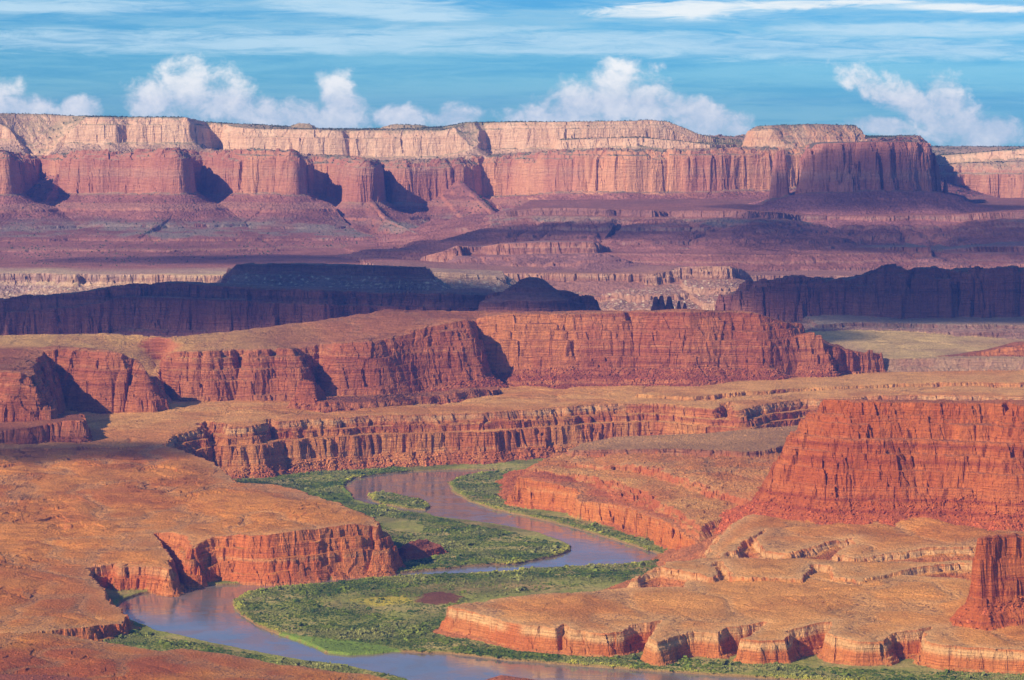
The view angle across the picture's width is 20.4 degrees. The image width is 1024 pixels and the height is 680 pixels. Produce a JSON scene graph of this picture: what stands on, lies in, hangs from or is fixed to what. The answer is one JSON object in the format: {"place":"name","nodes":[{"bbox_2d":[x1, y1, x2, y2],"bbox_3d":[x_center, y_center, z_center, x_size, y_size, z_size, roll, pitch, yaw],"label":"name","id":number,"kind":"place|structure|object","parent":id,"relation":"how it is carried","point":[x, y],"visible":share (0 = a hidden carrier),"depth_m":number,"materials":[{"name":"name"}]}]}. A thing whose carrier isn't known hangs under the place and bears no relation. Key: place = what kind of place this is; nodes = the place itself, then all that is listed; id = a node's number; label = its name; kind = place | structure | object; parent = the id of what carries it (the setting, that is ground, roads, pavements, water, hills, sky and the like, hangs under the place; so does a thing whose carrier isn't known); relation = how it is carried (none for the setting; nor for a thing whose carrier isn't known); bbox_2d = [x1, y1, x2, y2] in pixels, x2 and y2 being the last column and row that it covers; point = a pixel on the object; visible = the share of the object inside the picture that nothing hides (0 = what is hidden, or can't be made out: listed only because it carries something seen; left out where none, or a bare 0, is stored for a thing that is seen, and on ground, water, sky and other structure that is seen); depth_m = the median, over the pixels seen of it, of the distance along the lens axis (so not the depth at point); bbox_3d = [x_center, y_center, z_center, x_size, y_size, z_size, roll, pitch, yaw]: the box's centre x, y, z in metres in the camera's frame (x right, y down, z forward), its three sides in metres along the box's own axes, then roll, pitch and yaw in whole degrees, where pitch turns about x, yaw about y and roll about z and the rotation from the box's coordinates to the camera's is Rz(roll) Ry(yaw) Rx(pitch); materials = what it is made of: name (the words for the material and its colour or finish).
{"place":"outdoors","nodes":[
{"label":"outdoors","id":0,"kind":"place"},
{"bbox_2d":[0,674,91,679],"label":"knoll","id":1,"kind":"structure","parent":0,"point":[26,677],"depth_m":2935.89,"materials":[{"name":"stone"}]},
{"bbox_2d":[0,249,372,298],"bbox_3d":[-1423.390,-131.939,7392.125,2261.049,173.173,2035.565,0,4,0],"label":"rim bench","id":2,"kind":"object","parent":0,"point":[18,277],"visible":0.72,"depth_m":7007.34,"materials":[{"name":"beige stone"}]},
{"bbox_2d":[0,630,387,679],"bbox_3d":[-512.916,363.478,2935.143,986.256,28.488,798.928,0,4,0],"label":"bench","id":3,"kind":"object","parent":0,"point":[23,648],"visible":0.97,"depth_m":3100.67,"materials":[{"name":"stone"}]},
{"bbox_2d":[0,430,404,640],"bbox_3d":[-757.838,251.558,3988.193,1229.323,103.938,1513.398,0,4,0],"label":"bench","id":4,"kind":"object","parent":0,"point":[268,552],"visible":1,"depth_m":3815.29,"materials":[{"name":"stone"}]},
{"bbox_2d":[0,281,494,336],"bbox_3d":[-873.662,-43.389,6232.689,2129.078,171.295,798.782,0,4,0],"label":"ridge","id":5,"kind":"structure","parent":0,"point":[173,308],"depth_m":6170.11,"materials":[{"name":"stone"}]},
{"bbox_2d":[215,263,451,290],"bbox_3d":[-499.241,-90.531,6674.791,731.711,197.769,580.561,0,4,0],"label":"mesa","id":6,"kind":"structure","parent":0,"point":[332,275],"depth_m":6471.68,"materials":[{"name":"stone"}]},
{"bbox_2d":[118,470,777,679],"bbox_3d":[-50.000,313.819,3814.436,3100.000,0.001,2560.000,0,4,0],"label":"river","id":7,"kind":"structure","parent":0,"point":[209,614],"depth_m":3513.00,"materials":[{"name":"liquid"}]},
{"bbox_2d":[430,268,517,291],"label":"mesa","id":8,"kind":"structure","parent":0,"point":[496,281],"depth_m":6604.89,"materials":[{"name":"stone"}]},
{"bbox_2d":[0,134,1019,266],"bbox_3d":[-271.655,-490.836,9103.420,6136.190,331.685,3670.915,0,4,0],"label":"mesa","id":9,"kind":"structure","parent":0,"point":[338,187],"depth_m":8747.73,"materials":[{"name":"red stone"}]},
{"bbox_2d":[27,165,60,204],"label":"talus spur","id":10,"kind":"structure","parent":9,"relation":"attached to","point":[39,195],"depth_m":8895.03,"materials":[{"name":"brown stone"}]},
{"bbox_2d":[134,213,170,241],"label":"talus spur","id":11,"kind":"structure","parent":9,"relation":"attached to","point":[158,226],"depth_m":8296.61,"materials":[{"name":"brown stone"}]},
{"bbox_2d":[0,113,743,160],"bbox_3d":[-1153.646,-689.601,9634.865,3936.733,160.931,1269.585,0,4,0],"label":"cliff tier","id":12,"kind":"object","parent":9,"relation":"on","point":[30,134],"visible":0.92,"depth_m":9191.52,"materials":[{"name":"beige stone"}]},
{"bbox_2d":[291,123,316,128],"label":"knoll","id":13,"kind":"structure","parent":12,"relation":"on","point":[302,124],"depth_m":9448.03,"materials":[{"name":"beige stone"}]},
{"bbox_2d":[382,124,426,127],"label":"knoll","id":14,"kind":"structure","parent":12,"relation":"on","point":[402,125],"depth_m":9525.66,"materials":[{"name":"beige stone"}]},
{"bbox_2d":[365,195,418,234],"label":"talus spur","id":15,"kind":"structure","parent":9,"relation":"attached to","point":[376,215],"depth_m":8605.44,"materials":[{"name":"red stone"}]},
{"bbox_2d":[424,175,497,218],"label":"talus spur","id":16,"kind":"structure","parent":9,"relation":"attached to","point":[449,200],"depth_m":8925.66,"materials":[{"name":"red stone"}]},
{"bbox_2d":[0,113,1023,265],"bbox_3d":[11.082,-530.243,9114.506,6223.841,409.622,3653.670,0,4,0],"label":"scrub","id":17,"kind":"object","parent":9,"relation":"on","point":[716,137],"visible":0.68,"depth_m":9157.61,"materials":[{"name":"green plant"}]},
{"bbox_2d":[487,675,533,679],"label":"knoll","id":18,"kind":"structure","parent":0,"point":[502,677],"depth_m":2988.46,"materials":[{"name":"stone"}]},
{"bbox_2d":[0,380,1023,478],"bbox_3d":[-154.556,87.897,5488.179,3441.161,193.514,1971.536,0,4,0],"label":"bench","id":19,"kind":"object","parent":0,"point":[218,434],"visible":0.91,"depth_m":5080.38,"materials":[{"name":"stone"}]},
{"bbox_2d":[0,412,91,443],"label":"ledge","id":20,"kind":"object","parent":19,"relation":"on","point":[37,431],"visible":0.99,"depth_m":4706.88,"materials":[{"name":"stone"}]},
{"bbox_2d":[288,379,325,410],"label":"rock knob","id":21,"kind":"object","parent":19,"relation":"on","point":[306,389],"visible":0.99,"depth_m":5137.08,"materials":[{"name":"stone"}]},
{"bbox_2d":[0,309,804,420],"bbox_3d":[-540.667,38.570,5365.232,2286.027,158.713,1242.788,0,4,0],"label":"mesa","id":22,"kind":"structure","parent":19,"relation":"on","point":[387,351],"depth_m":5495.94,"materials":[{"name":"stone"}]},
{"bbox_2d":[314,386,501,412],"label":"ledge","id":23,"kind":"object","parent":19,"relation":"on","point":[344,403],"visible":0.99,"depth_m":5225.83,"materials":[{"name":"stone"}]},
{"bbox_2d":[35,354,1023,478],"bbox_3d":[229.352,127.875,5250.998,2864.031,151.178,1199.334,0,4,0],"label":"boulders","id":24,"kind":"object","parent":19,"relation":"on","point":[781,375],"visible":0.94,"depth_m":5552.86,"materials":[{"name":"brown stone"}]},
{"bbox_2d":[0,0,1023,145],"label":"sky","id":25,"kind":"structure","parent":0,"point":[943,72],"materials":[{"name":"blue"}]},
{"bbox_2d":[478,277,583,311],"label":"butte","id":26,"kind":"object","parent":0,"point":[531,294],"visible":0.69,"depth_m":5953.01,"materials":[{"name":"stone"}]},
{"bbox_2d":[475,290,600,310],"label":"butte","id":27,"kind":"object","parent":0,"point":[591,302],"visible":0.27,"depth_m":5994.82,"materials":[{"name":"stone"}]},
{"bbox_2d":[99,458,1023,679],"bbox_3d":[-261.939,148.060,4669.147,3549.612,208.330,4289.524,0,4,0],"label":"floodplain","id":28,"kind":"structure","parent":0,"point":[437,598],"depth_m":3605.35,"materials":[{"name":"plant"}]},
{"bbox_2d":[0,426,796,679],"bbox_3d":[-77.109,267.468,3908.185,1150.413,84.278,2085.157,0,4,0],"label":"shrubs","id":29,"kind":"object","parent":28,"relation":"on","point":[612,494],"visible":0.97,"depth_m":4502.80,"materials":[{"name":"green plant"}]},
{"bbox_2d":[398,539,445,559],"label":"knoll","id":30,"kind":"structure","parent":28,"relation":"on","point":[416,547],"depth_m":3943.38,"materials":[{"name":"soil"}]},
{"bbox_2d":[232,465,666,553],"bbox_3d":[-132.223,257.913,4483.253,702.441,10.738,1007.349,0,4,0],"label":"thicket","id":31,"kind":"object","parent":28,"relation":"on","point":[326,490],"visible":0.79,"depth_m":4410.91,"materials":[{"name":"green plant"}]},
{"bbox_2d":[0,449,1020,679],"bbox_3d":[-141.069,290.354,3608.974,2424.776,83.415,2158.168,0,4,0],"label":"boulders","id":32,"kind":"object","parent":28,"relation":"on","point":[691,557],"visible":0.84,"depth_m":3664.60,"materials":[{"name":"brown stone"}]},
{"bbox_2d":[2,371,1020,679],"bbox_3d":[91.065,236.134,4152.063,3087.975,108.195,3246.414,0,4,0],"label":"scrub","id":33,"kind":"object","parent":28,"relation":"on","point":[492,609],"visible":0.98,"depth_m":3869.06,"materials":[{"name":"green plant"}]},
{"bbox_2d":[103,550,1023,679],"bbox_3d":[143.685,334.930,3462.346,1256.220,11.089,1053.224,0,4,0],"label":"thicket","id":34,"kind":"object","parent":28,"relation":"on","point":[397,630],"visible":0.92,"depth_m":3437.55,"materials":[{"name":"green plant"}]},
{"bbox_2d":[679,484,1023,628],"bbox_3d":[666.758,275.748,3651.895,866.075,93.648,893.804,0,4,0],"label":"boulders","id":35,"kind":"object","parent":28,"relation":"on","point":[765,504],"visible":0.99,"depth_m":3908.94,"materials":[{"name":"brown stone"}]},
{"bbox_2d":[505,452,698,548],"bbox_3d":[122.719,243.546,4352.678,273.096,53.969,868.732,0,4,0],"label":"terrace","id":36,"kind":"structure","parent":0,"point":[548,493],"depth_m":4344.15,"materials":[{"name":"stone"}]},
{"bbox_2d":[495,445,779,536],"bbox_3d":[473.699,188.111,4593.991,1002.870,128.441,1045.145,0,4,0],"label":"terrace","id":37,"kind":"structure","parent":0,"point":[718,492],"depth_m":4447.02,"materials":[{"name":"stone"}]},
{"bbox_2d":[346,242,929,310],"bbox_3d":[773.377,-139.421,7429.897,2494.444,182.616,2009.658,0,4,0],"label":"rim bench","id":38,"kind":"object","parent":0,"point":[701,287],"visible":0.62,"depth_m":6896.06,"materials":[{"name":"beige stone"}]},
{"bbox_2d":[651,296,686,310],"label":"rock spire","id":39,"kind":"object","parent":38,"relation":"on","point":[659,304],"visible":0.18,"depth_m":5965.02,"materials":[{"name":"stone"}]},
{"bbox_2d":[526,453,759,540],"bbox_3d":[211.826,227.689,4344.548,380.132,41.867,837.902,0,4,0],"label":"terrace","id":40,"kind":"structure","parent":0,"point":[644,495],"depth_m":4270.89,"materials":[{"name":"stone"}]},
{"bbox_2d":[551,133,741,150],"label":"cliff tier","id":41,"kind":"object","parent":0,"point":[630,142],"visible":0.96,"depth_m":9081.60,"materials":[{"name":"beige stone"}]},
{"bbox_2d":[334,198,1023,270],"bbox_3d":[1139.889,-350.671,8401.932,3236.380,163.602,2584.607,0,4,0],"label":"stepped slope","id":42,"kind":"structure","parent":0,"point":[741,233],"depth_m":7606.78,"materials":[{"name":"brown stone"}]},
{"bbox_2d":[566,425,797,457],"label":"terrace","id":43,"kind":"structure","parent":0,"point":[626,443],"depth_m":4717.20,"materials":[{"name":"stone"}]},
{"bbox_2d":[427,240,1023,300],"bbox_3d":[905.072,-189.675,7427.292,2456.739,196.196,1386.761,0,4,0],"label":"stepped slope","id":44,"kind":"structure","parent":0,"point":[582,255],"depth_m":7228.32,"materials":[{"name":"brown stone"}]},
{"bbox_2d":[433,570,1023,674],"bbox_3d":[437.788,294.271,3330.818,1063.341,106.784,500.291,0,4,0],"label":"bench","id":45,"kind":"object","parent":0,"point":[545,626],"visible":0.98,"depth_m":3257.94,"materials":[{"name":"stone"}]},
{"bbox_2d":[950,533,1023,630],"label":"butte","id":46,"kind":"object","parent":45,"relation":"on","point":[997,568],"visible":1,"depth_m":3236.59,"materials":[{"name":"stone"}]},
{"bbox_2d":[604,555,971,589],"bbox_3d":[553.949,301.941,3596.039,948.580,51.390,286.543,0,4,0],"label":"bench","id":47,"kind":"object","parent":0,"point":[798,569],"visible":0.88,"depth_m":3550.54,"materials":[{"name":"stone"}]},
{"bbox_2d":[742,124,866,148],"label":"mesa","id":48,"kind":"structure","parent":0,"point":[800,135],"depth_m":9169.52,"materials":[{"name":"beige stone"}]},
{"bbox_2d":[637,369,1023,435],"bbox_3d":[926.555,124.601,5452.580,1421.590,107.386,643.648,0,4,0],"label":"ledge","id":49,"kind":"object","parent":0,"point":[930,378],"visible":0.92,"depth_m":5518.84,"materials":[{"name":"stone"}]},
{"bbox_2d":[650,514,1023,567],"bbox_3d":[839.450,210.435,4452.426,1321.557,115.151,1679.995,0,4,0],"label":"bench","id":50,"kind":"object","parent":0,"point":[750,535],"visible":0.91,"depth_m":3750.32,"materials":[{"name":"stone"}]},
{"bbox_2d":[791,329,886,376],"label":"ridge","id":51,"kind":"structure","parent":0,"point":[812,347],"depth_m":5679.03,"materials":[{"name":"stone"}]},
{"bbox_2d":[714,399,1023,533],"bbox_3d":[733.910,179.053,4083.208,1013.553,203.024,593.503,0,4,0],"label":"butte","id":52,"kind":"object","parent":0,"point":[920,452],"visible":0.98,"depth_m":3948.75,"materials":[{"name":"stone"}]},
{"bbox_2d":[715,264,1023,321],"bbox_3d":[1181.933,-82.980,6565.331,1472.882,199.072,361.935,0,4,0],"label":"mesa","id":53,"kind":"structure","parent":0,"point":[887,290],"depth_m":6430.52,"materials":[{"name":"stone"}]},
{"bbox_2d":[750,141,995,227],"bbox_3d":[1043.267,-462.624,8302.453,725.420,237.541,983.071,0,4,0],"label":"butte","id":54,"kind":"object","parent":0,"point":[856,177],"visible":0.98,"depth_m":8178.31,"materials":[{"name":"brown stone"}]},
{"bbox_2d":[754,149,789,206],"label":"rock slab","id":55,"kind":"object","parent":54,"relation":"on","point":[779,187],"visible":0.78,"depth_m":8301.83,"materials":[{"name":"brown stone"}]},
{"bbox_2d":[943,180,947,193],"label":"rock spire","id":56,"kind":"object","parent":54,"relation":"on","point":[945,188],"visible":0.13,"depth_m":8316.45,"materials":[{"name":"brown stone"}]},
{"bbox_2d":[766,313,1023,371],"bbox_3d":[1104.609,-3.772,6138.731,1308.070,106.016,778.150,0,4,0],"label":"plain step","id":57,"kind":"object","parent":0,"point":[908,351],"visible":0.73,"depth_m":6006.68,"materials":[{"name":"stone"}]},
{"bbox_2d":[790,297,1023,338],"bbox_3d":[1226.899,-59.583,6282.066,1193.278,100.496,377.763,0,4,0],"label":"plain step","id":58,"kind":"object","parent":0,"point":[1007,327],"visible":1,"depth_m":6323.86,"materials":[{"name":"stone"}]},
{"bbox_2d":[932,146,1023,197],"bbox_3d":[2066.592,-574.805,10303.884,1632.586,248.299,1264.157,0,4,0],"label":"mesa","id":59,"kind":"structure","parent":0,"point":[1005,178],"depth_m":9927.29,"materials":[{"name":"red stone"}]},
{"bbox_2d":[936,148,1023,162],"bbox_3d":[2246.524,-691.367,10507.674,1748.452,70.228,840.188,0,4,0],"label":"cliff tier","id":60,"kind":"object","parent":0,"point":[1006,155],"visible":0.91,"depth_m":10213.52,"materials":[{"name":"beige stone"}]},
{"bbox_2d":[939,341,1023,356],"bbox_3d":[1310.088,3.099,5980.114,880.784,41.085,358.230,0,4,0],"label":"ridge","id":61,"kind":"structure","parent":0,"point":[1014,348],"depth_m":5834.45,"materials":[{"name":"stone"}]}
]}

